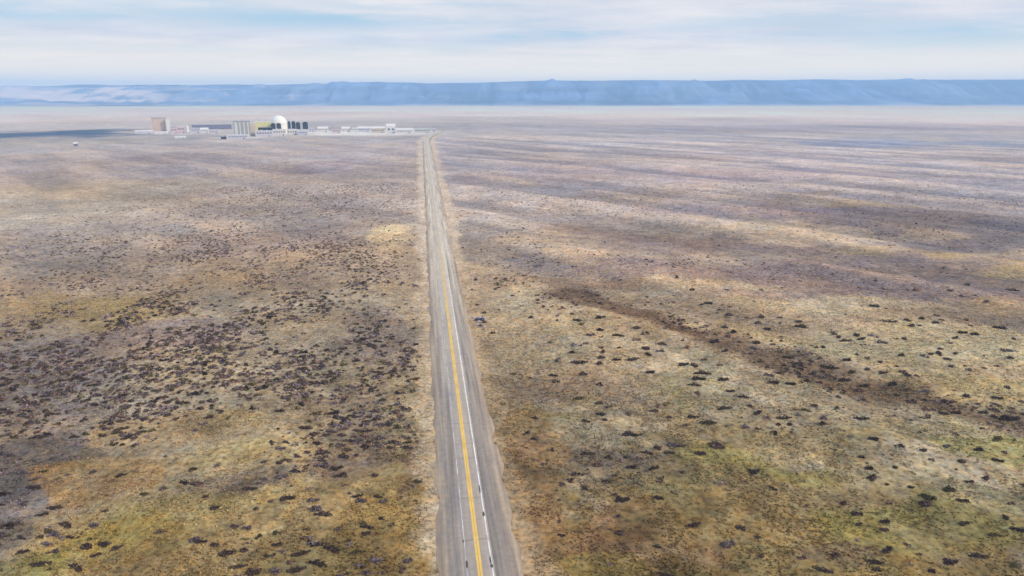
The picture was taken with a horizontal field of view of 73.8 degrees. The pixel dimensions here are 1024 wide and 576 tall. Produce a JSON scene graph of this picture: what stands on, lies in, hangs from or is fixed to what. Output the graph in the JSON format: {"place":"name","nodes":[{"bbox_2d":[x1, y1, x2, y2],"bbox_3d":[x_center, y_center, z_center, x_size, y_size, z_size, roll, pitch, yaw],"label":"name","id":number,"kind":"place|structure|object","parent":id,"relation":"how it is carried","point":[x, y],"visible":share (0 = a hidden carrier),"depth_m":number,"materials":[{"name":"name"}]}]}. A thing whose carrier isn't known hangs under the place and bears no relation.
{"place":"outdoors","nodes":[
{"label":"outdoors","id":0,"kind":"place"},
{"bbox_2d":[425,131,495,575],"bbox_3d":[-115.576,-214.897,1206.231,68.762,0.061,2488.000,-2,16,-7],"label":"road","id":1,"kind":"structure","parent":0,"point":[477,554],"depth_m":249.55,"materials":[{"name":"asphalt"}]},
{"bbox_2d":[0,105,1023,575],"bbox_3d":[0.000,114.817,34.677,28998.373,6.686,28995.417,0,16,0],"label":"ground","id":2,"kind":"structure","parent":0,"point":[792,157],"depth_m":396.87,"materials":[{"name":"soil"}]},
{"bbox_2d":[0,491,11,496],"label":"sagebrush","id":3,"kind":"object","parent":2,"relation":"on","point":[4,493],"visible":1,"depth_m":212.70,"materials":[{"name":"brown plant"}]},
{"bbox_2d":[0,521,20,528],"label":"sagebrush","id":4,"kind":"object","parent":2,"relation":"on","point":[10,524],"visible":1,"depth_m":196.75,"materials":[{"name":"grey plant"}]},
{"bbox_2d":[15,549,29,554],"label":"sagebrush","id":5,"kind":"object","parent":2,"relation":"on","point":[22,551],"visible":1,"depth_m":185.48,"materials":[{"name":"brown plant"}]},
{"bbox_2d":[18,500,27,506],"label":"sagebrush","id":6,"kind":"object","parent":2,"relation":"on","point":[23,503],"visible":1,"depth_m":208.02,"materials":[{"name":"grey plant"}]},
{"bbox_2d":[25,485,40,490],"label":"sagebrush","id":7,"kind":"object","parent":2,"relation":"on","point":[37,487],"visible":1,"depth_m":217.38,"materials":[{"name":"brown plant"}]},
{"bbox_2d":[28,434,44,438],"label":"sagebrush","id":8,"kind":"object","parent":2,"relation":"on","point":[37,436],"visible":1,"depth_m":250.11,"materials":[{"name":"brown plant"}]},
{"bbox_2d":[28,561,51,566],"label":"sagebrush","id":9,"kind":"object","parent":2,"relation":"on","point":[33,564],"visible":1,"depth_m":181.01,"materials":[{"name":"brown plant"}]},
{"bbox_2d":[40,541,52,546],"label":"sagebrush","id":10,"kind":"object","parent":2,"relation":"on","point":[46,543],"visible":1,"depth_m":189.78,"materials":[{"name":"grey plant"}]},
{"bbox_2d":[46,504,61,510],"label":"sagebrush","id":11,"kind":"object","parent":2,"relation":"on","point":[54,507],"visible":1,"depth_m":207.44,"materials":[{"name":"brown plant"}]},
{"bbox_2d":[58,521,71,527],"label":"sagebrush","id":12,"kind":"object","parent":2,"relation":"on","point":[67,525],"visible":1,"depth_m":199.62,"materials":[{"name":"plant"}]},
{"bbox_2d":[68,563,82,572],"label":"sagebrush","id":13,"kind":"object","parent":2,"relation":"on","point":[77,568],"visible":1,"depth_m":181.43,"materials":[{"name":"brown plant"}]},
{"bbox_2d":[79,543,91,549],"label":"sagebrush","id":14,"kind":"object","parent":2,"relation":"on","point":[88,546],"visible":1,"depth_m":189.95,"materials":[{"name":"plant"}]},
{"bbox_2d":[88,522,99,528],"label":"sagebrush","id":15,"kind":"object","parent":2,"relation":"on","point":[93,524],"visible":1,"depth_m":198.96,"materials":[{"name":"grey plant"}]},
{"bbox_2d":[98,540,111,546],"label":"sagebrush","id":16,"kind":"object","parent":2,"relation":"on","point":[104,544],"visible":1,"depth_m":190.94,"materials":[{"name":"plant"}]},
{"bbox_2d":[110,544,123,551],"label":"sagebrush","id":17,"kind":"object","parent":2,"relation":"on","point":[116,547],"visible":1,"depth_m":188.94,"materials":[{"name":"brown plant"}]},
{"bbox_2d":[135,130,152,133],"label":"warehouse","id":18,"kind":"structure","parent":2,"relation":"on","point":[143,131],"depth_m":2251.99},
{"bbox_2d":[151,117,166,130],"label":"process tower","id":19,"kind":"structure","parent":2,"relation":"on","point":[158,123],"depth_m":2409.84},
{"bbox_2d":[165,119,169,130],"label":"stair tower","id":20,"kind":"structure","parent":2,"relation":"on","point":[167,121],"depth_m":2409.79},
{"bbox_2d":[170,127,177,132],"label":"workshop","id":21,"kind":"structure","parent":2,"relation":"on","point":[173,129],"depth_m":2288.41,"materials":[{"name":"pink glass"}]},
{"bbox_2d":[176,125,184,132],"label":"workshop","id":22,"kind":"structure","parent":2,"relation":"on","point":[181,129],"depth_m":2308.49,"materials":[{"name":"pink glass"}]},
{"bbox_2d":[190,127,199,132],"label":"workshop","id":23,"kind":"structure","parent":2,"relation":"on","point":[195,130],"depth_m":2309.50,"materials":[{"name":"grey glass"}]},
{"bbox_2d":[189,536,203,542],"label":"sagebrush","id":24,"kind":"object","parent":2,"relation":"on","point":[194,539],"visible":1,"depth_m":191.26,"materials":[{"name":"grey plant"}]},
{"bbox_2d":[195,539,206,543],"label":"sagebrush","id":25,"kind":"object","parent":2,"relation":"on","point":[198,541],"visible":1,"depth_m":190.36,"materials":[{"name":"plant"}]},
{"bbox_2d":[200,128,208,132],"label":"workshop","id":26,"kind":"structure","parent":2,"relation":"on","point":[204,130],"depth_m":2289.81,"materials":[{"name":"white glass"}]},
{"bbox_2d":[192,124,231,128],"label":"long hall","id":27,"kind":"structure","parent":2,"relation":"on","point":[219,126],"depth_m":2559.16,"materials":[{"name":"metal"}]},
{"bbox_2d":[209,542,219,547],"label":"sagebrush","id":28,"kind":"object","parent":2,"relation":"on","point":[213,544],"visible":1,"depth_m":189.03,"materials":[{"name":"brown plant"}]},
{"bbox_2d":[221,549,235,556],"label":"sagebrush","id":29,"kind":"object","parent":2,"relation":"on","point":[224,552],"visible":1,"depth_m":185.76,"materials":[{"name":"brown plant"}]},
{"bbox_2d":[227,134,248,138],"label":"annex","id":30,"kind":"object","parent":2,"relation":"on","point":[240,136],"visible":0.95,"depth_m":1973.96,"materials":[{"name":"white glass"}]},
{"bbox_2d":[227,564,248,568],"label":"sagebrush","id":31,"kind":"object","parent":2,"relation":"on","point":[241,566],"visible":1,"depth_m":180.94,"materials":[{"name":"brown plant"}]},
{"bbox_2d":[233,120,250,136],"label":"reactor hall","id":32,"kind":"structure","parent":2,"relation":"on","point":[242,127],"depth_m":2069.00,"materials":[{"name":"metal"}]},
{"bbox_2d":[242,486,257,490],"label":"sagebrush","id":33,"kind":"object","parent":2,"relation":"on","point":[245,488],"visible":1,"depth_m":215.37,"materials":[{"name":"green plant"}]},
{"bbox_2d":[244,567,261,575],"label":"sagebrush","id":34,"kind":"object","parent":2,"relation":"on","point":[251,571],"visible":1,"depth_m":178.28,"materials":[{"name":"brown plant"}]},
{"bbox_2d":[250,123,255,135],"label":"service tower","id":35,"kind":"structure","parent":2,"relation":"on","point":[252,128],"depth_m":2103.34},
{"bbox_2d":[254,121,270,129],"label":"machine hall","id":36,"kind":"structure","parent":2,"relation":"on","point":[262,124],"depth_m":2168.92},
{"bbox_2d":[255,130,273,136],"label":"annex","id":37,"kind":"object","parent":2,"relation":"on","point":[260,133],"visible":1,"depth_m":2100.63,"materials":[{"name":"white glass"}]},
{"bbox_2d":[258,127,271,129],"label":"canopy shed","id":38,"kind":"structure","parent":2,"relation":"on","point":[264,128],"depth_m":2151.46,"materials":[{"name":"metal"}]},
{"bbox_2d":[269,567,280,574],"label":"sagebrush","id":39,"kind":"object","parent":2,"relation":"on","point":[273,569],"visible":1,"depth_m":178.74,"materials":[{"name":"grey plant"}]},
{"bbox_2d":[271,116,286,133],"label":"containment dome","id":40,"kind":"structure","parent":2,"relation":"on","point":[281,120],"depth_m":2215.77,"materials":[{"name":"concrete"}]},
{"bbox_2d":[272,128,285,135],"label":"annex","id":41,"kind":"object","parent":2,"relation":"on","point":[277,132],"visible":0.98,"depth_m":2147.48,"materials":[{"name":"white glass"}]},
{"bbox_2d":[279,495,296,501],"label":"sagebrush","id":42,"kind":"object","parent":2,"relation":"on","point":[286,497],"visible":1,"depth_m":209.76,"materials":[{"name":"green plant"}]},
{"bbox_2d":[286,129,297,134],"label":"annex","id":43,"kind":"object","parent":2,"relation":"on","point":[292,131],"visible":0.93,"depth_m":2175.93,"materials":[{"name":"white glass"}]},
{"bbox_2d":[286,566,306,573],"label":"sagebrush","id":44,"kind":"object","parent":2,"relation":"on","point":[300,568],"visible":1,"depth_m":179.36,"materials":[{"name":"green plant"}]},
{"bbox_2d":[291,549,310,556],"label":"sagebrush","id":45,"kind":"object","parent":2,"relation":"on","point":[303,552],"visible":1,"depth_m":185.58,"materials":[{"name":"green plant"}]},
{"bbox_2d":[298,130,307,134],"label":"annex","id":46,"kind":"object","parent":2,"relation":"on","point":[302,132],"visible":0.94,"depth_m":2177.59,"materials":[{"name":"white glass"}]},
{"bbox_2d":[307,505,321,511],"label":"sagebrush","id":47,"kind":"object","parent":2,"relation":"on","point":[314,508],"visible":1,"depth_m":204.34,"materials":[{"name":"grey plant"}]},
{"bbox_2d":[308,559,325,566],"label":"sagebrush","id":48,"kind":"object","parent":2,"relation":"on","point":[315,561],"visible":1,"depth_m":181.77,"materials":[{"name":"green plant"}]},
{"bbox_2d":[310,541,329,546],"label":"sagebrush","id":49,"kind":"object","parent":2,"relation":"on","point":[319,543],"visible":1,"depth_m":189.02,"materials":[{"name":"grey plant"}]},
{"bbox_2d":[313,461,328,468],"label":"sagebrush","id":50,"kind":"object","parent":2,"relation":"on","point":[324,465],"visible":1,"depth_m":227.70,"materials":[{"name":"plant"}]},
{"bbox_2d":[317,127,327,131],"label":"building","id":51,"kind":"structure","parent":2,"relation":"on","point":[322,129],"depth_m":2371.27,"materials":[{"name":"white glass"}]},
{"bbox_2d":[314,510,332,516],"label":"sagebrush","id":52,"kind":"object","parent":2,"relation":"on","point":[326,514],"visible":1,"depth_m":202.13,"materials":[{"name":"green plant"}]},
{"bbox_2d":[323,545,339,553],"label":"sagebrush","id":53,"kind":"object","parent":2,"relation":"on","point":[330,547],"visible":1,"depth_m":187.35,"materials":[{"name":"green plant"}]},
{"bbox_2d":[328,465,343,471],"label":"sagebrush","id":54,"kind":"object","parent":2,"relation":"on","point":[332,468],"visible":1,"depth_m":226.80,"materials":[{"name":"plant"}]},
{"bbox_2d":[332,128,340,132],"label":"building","id":55,"kind":"structure","parent":2,"relation":"on","point":[335,130],"depth_m":2289.90,"materials":[{"name":"glass"}]},
{"bbox_2d":[333,472,346,477],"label":"sagebrush","id":56,"kind":"object","parent":2,"relation":"on","point":[339,475],"visible":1,"depth_m":222.54,"materials":[{"name":"grey plant"}]},
{"bbox_2d":[341,127,349,131],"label":"building","id":57,"kind":"structure","parent":2,"relation":"on","point":[345,129],"depth_m":2350.17,"materials":[{"name":"white glass"}]},
{"bbox_2d":[351,549,364,553],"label":"sagebrush","id":58,"kind":"object","parent":2,"relation":"on","point":[355,551],"visible":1,"depth_m":186.16,"materials":[{"name":"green plant"}]},
{"bbox_2d":[355,498,366,502],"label":"sagebrush","id":59,"kind":"object","parent":2,"relation":"on","point":[360,500],"visible":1,"depth_m":208.95,"materials":[{"name":"grey plant"}]},
{"bbox_2d":[357,126,370,131],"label":"building","id":60,"kind":"structure","parent":2,"relation":"on","point":[363,128],"depth_m":2372.08,"materials":[{"name":"white glass"}]},
{"bbox_2d":[356,428,372,432],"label":"sagebrush","id":61,"kind":"object","parent":2,"relation":"on","point":[362,431],"visible":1,"depth_m":253.51,"materials":[{"name":"grey plant"}]},
{"bbox_2d":[360,443,370,449],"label":"sagebrush","id":62,"kind":"object","parent":2,"relation":"on","point":[364,446],"visible":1,"depth_m":241.68,"materials":[{"name":"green plant"}]},
{"bbox_2d":[360,523,373,529],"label":"sagebrush","id":63,"kind":"object","parent":2,"relation":"on","point":[367,526],"visible":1,"depth_m":196.58,"materials":[{"name":"grey plant"}]},
{"bbox_2d":[361,569,372,575],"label":"sagebrush","id":64,"kind":"object","parent":2,"relation":"on","point":[366,571],"visible":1,"depth_m":177.96,"materials":[{"name":"grey plant"}]},
{"bbox_2d":[369,556,382,564],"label":"sagebrush","id":65,"kind":"object","parent":2,"relation":"on","point":[374,559],"visible":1,"depth_m":182.46,"materials":[{"name":"grey plant"}]},
{"bbox_2d":[371,126,384,132],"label":"building","id":66,"kind":"structure","parent":2,"relation":"on","point":[377,129],"depth_m":2309.39,"materials":[{"name":"white glass"}]},
{"bbox_2d":[386,124,395,132],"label":"building","id":67,"kind":"structure","parent":2,"relation":"on","point":[390,128],"depth_m":2267.80,"materials":[{"name":"white glass"}]},
{"bbox_2d":[396,128,413,132],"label":"building","id":68,"kind":"structure","parent":2,"relation":"on","point":[404,130],"depth_m":2269.80,"materials":[{"name":"white glass"}]},
{"bbox_2d":[414,128,430,132],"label":"building","id":69,"kind":"structure","parent":2,"relation":"on","point":[422,130],"depth_m":2288.76,"materials":[{"name":"concrete"}]},
{"bbox_2d":[422,131,464,575],"bbox_3d":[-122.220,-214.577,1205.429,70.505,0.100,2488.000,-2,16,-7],"label":"gravel shoulder","id":70,"kind":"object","parent":2,"relation":"on","point":[449,556],"visible":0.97,"depth_m":246.77},
{"bbox_2d":[428,131,523,575],"bbox_3d":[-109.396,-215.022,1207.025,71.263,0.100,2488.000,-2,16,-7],"label":"gravel shoulder","id":71,"kind":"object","parent":2,"relation":"on","point":[506,549],"visible":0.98,"depth_m":248.22},
{"bbox_2d":[0,254,1023,575],"bbox_3d":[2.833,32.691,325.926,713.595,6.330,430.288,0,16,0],"label":"bunchgrass","id":72,"kind":"object","parent":2,"relation":"on","point":[600,458],"visible":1,"depth_m":250.07,"materials":[{"name":"beige plant"}]},
{"bbox_2d":[0,140,1023,575],"bbox_3d":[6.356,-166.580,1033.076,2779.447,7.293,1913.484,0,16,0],"label":"scattered brush","id":73,"kind":"object","parent":2,"relation":"on","point":[112,364],"visible":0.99,"depth_m":326.88,"materials":[{"name":"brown plant"}]},
{"bbox_2d":[571,359,588,363],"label":"sagebrush","id":74,"kind":"object","parent":2,"relation":"on","point":[578,362],"visible":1,"depth_m":315.98,"materials":[{"name":"grey plant"}]},
{"bbox_2d":[614,530,625,535],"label":"sagebrush","id":75,"kind":"object","parent":2,"relation":"on","point":[619,532],"visible":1,"depth_m":194.93,"materials":[{"name":"grey plant"}]},
{"bbox_2d":[614,495,630,502],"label":"sagebrush","id":76,"kind":"object","parent":2,"relation":"on","point":[620,499],"visible":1,"depth_m":211.24,"materials":[{"name":"grey plant"}]},
{"bbox_2d":[624,430,637,436],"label":"sagebrush","id":77,"kind":"object","parent":2,"relation":"on","point":[632,434],"visible":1,"depth_m":253.88,"materials":[{"name":"grey plant"}]},
{"bbox_2d":[667,442,678,446],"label":"sagebrush","id":78,"kind":"object","parent":2,"relation":"on","point":[672,444],"visible":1,"depth_m":246.37,"materials":[{"name":"grey plant"}]},
{"bbox_2d":[685,522,700,527],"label":"sagebrush","id":79,"kind":"object","parent":2,"relation":"on","point":[693,525],"visible":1,"depth_m":199.52,"materials":[{"name":"grey plant"}]},
{"bbox_2d":[691,375,705,380],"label":"sagebrush","id":80,"kind":"object","parent":2,"relation":"on","point":[697,378],"visible":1,"depth_m":295.88,"materials":[{"name":"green plant"}]},
{"bbox_2d":[694,369,711,374],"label":"sagebrush","id":81,"kind":"object","parent":2,"relation":"on","point":[702,372],"visible":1,"depth_m":301.12,"materials":[{"name":"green plant"}]},
{"bbox_2d":[700,419,716,424],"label":"sagebrush","id":82,"kind":"object","parent":2,"relation":"on","point":[708,421],"visible":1,"depth_m":261.63,"materials":[{"name":"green plant"}]},
{"bbox_2d":[708,441,724,448],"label":"sagebrush","id":83,"kind":"object","parent":2,"relation":"on","point":[718,445],"visible":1,"depth_m":245.60,"materials":[{"name":"grey plant"}]},
{"bbox_2d":[718,405,732,409],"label":"sagebrush","id":84,"kind":"object","parent":2,"relation":"on","point":[723,407],"visible":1,"depth_m":271.64,"materials":[{"name":"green plant"}]},
{"bbox_2d":[720,539,735,548],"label":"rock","id":85,"kind":"object","parent":2,"relation":"on","point":[726,544],"visible":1,"depth_m":190.59,"materials":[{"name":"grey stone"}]},
{"bbox_2d":[735,525,745,530],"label":"sagebrush","id":86,"kind":"object","parent":2,"relation":"on","point":[737,527],"visible":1,"depth_m":198.66,"materials":[{"name":"grey plant"}]},
{"bbox_2d":[749,468,759,474],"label":"sagebrush","id":87,"kind":"object","parent":2,"relation":"on","point":[755,471],"visible":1,"depth_m":229.04,"materials":[{"name":"grey plant"}]},
{"bbox_2d":[775,415,791,419],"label":"sagebrush","id":88,"kind":"object","parent":2,"relation":"on","point":[781,417],"visible":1,"depth_m":263.75,"materials":[{"name":"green plant"}]},
{"bbox_2d":[812,565,833,573],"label":"sagebrush","id":89,"kind":"object","parent":2,"relation":"on","point":[825,569],"visible":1,"depth_m":180.17,"materials":[{"name":"grey plant"}]},
{"bbox_2d":[820,363,838,368],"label":"sagebrush","id":90,"kind":"object","parent":2,"relation":"on","point":[829,367],"visible":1,"depth_m":310.00,"materials":[{"name":"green plant"}]},
{"bbox_2d":[828,552,840,558],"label":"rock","id":91,"kind":"object","parent":2,"relation":"on","point":[836,555],"visible":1,"depth_m":187.47,"materials":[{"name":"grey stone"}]},
{"bbox_2d":[850,510,862,515],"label":"sagebrush","id":92,"kind":"object","parent":2,"relation":"on","point":[853,512],"visible":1,"depth_m":206.45,"materials":[{"name":"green plant"}]},
{"bbox_2d":[854,416,869,419],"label":"sagebrush","id":93,"kind":"object","parent":2,"relation":"on","point":[863,418],"visible":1,"depth_m":261.35,"materials":[{"name":"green plant"}]},
{"bbox_2d":[866,474,877,480],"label":"sagebrush","id":94,"kind":"object","parent":2,"relation":"on","point":[872,476],"visible":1,"depth_m":224.75,"materials":[{"name":"grey plant"}]},
{"bbox_2d":[868,436,879,440],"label":"sagebrush","id":95,"kind":"object","parent":2,"relation":"on","point":[875,438],"visible":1,"depth_m":246.44,"materials":[{"name":"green plant"}]},
{"bbox_2d":[865,558,884,564],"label":"sagebrush","id":96,"kind":"object","parent":2,"relation":"on","point":[876,562],"visible":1,"depth_m":185.06,"materials":[{"name":"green plant"}]},
{"bbox_2d":[882,546,893,552],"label":"sagebrush","id":97,"kind":"object","parent":2,"relation":"on","point":[889,548],"visible":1,"depth_m":189.75,"materials":[{"name":"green plant"}]},
{"bbox_2d":[919,500,930,506],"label":"sagebrush","id":98,"kind":"object","parent":2,"relation":"on","point":[924,503],"visible":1,"depth_m":210.47,"materials":[{"name":"grey plant"}]},
{"bbox_2d":[918,493,936,500],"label":"sagebrush","id":99,"kind":"object","parent":2,"relation":"on","point":[926,496],"visible":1,"depth_m":213.27,"materials":[{"name":"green plant"}]},
{"bbox_2d":[942,485,955,492],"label":"sagebrush","id":100,"kind":"object","parent":2,"relation":"on","point":[948,488],"visible":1,"depth_m":217.36,"materials":[{"name":"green plant"}]},
{"bbox_2d":[943,558,958,565],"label":"sagebrush","id":101,"kind":"object","parent":2,"relation":"on","point":[948,561],"visible":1,"depth_m":185.27,"materials":[{"name":"grey plant"}]},
{"bbox_2d":[968,552,989,558],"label":"sagebrush","id":102,"kind":"object","parent":2,"relation":"on","point":[976,554],"visible":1,"depth_m":187.76,"materials":[{"name":"grey plant"}]},
{"bbox_2d":[991,436,1001,441],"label":"sagebrush","id":103,"kind":"object","parent":2,"relation":"on","point":[996,438],"visible":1,"depth_m":246.02,"materials":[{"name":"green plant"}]},
{"bbox_2d":[989,532,1003,536],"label":"sagebrush","id":104,"kind":"object","parent":2,"relation":"on","point":[994,534],"visible":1,"depth_m":196.35,"materials":[{"name":"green plant"}]},
{"bbox_2d":[992,325,1007,329],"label":"sagebrush","id":105,"kind":"object","parent":2,"relation":"on","point":[1000,327],"visible":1,"depth_m":365.92,"materials":[{"name":"grey plant"}]},
{"bbox_2d":[999,413,1019,421],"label":"sagebrush","id":106,"kind":"object","parent":2,"relation":"on","point":[1009,418],"visible":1,"depth_m":261.39,"materials":[{"name":"grey plant"}]},
{"bbox_2d":[1009,526,1023,532],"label":"sagebrush","id":107,"kind":"object","parent":2,"relation":"on","point":[1016,528],"visible":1,"depth_m":197.97,"materials":[{"name":"grey plant"}]},
{"bbox_2d":[0,78,1023,105],"bbox_3d":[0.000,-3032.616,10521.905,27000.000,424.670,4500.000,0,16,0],"label":"hills","id":108,"kind":"structure","parent":0,"point":[833,92],"depth_m":9669.91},
{"bbox_2d":[0,0,1023,85],"label":"sky","id":109,"kind":"structure","parent":0,"point":[43,42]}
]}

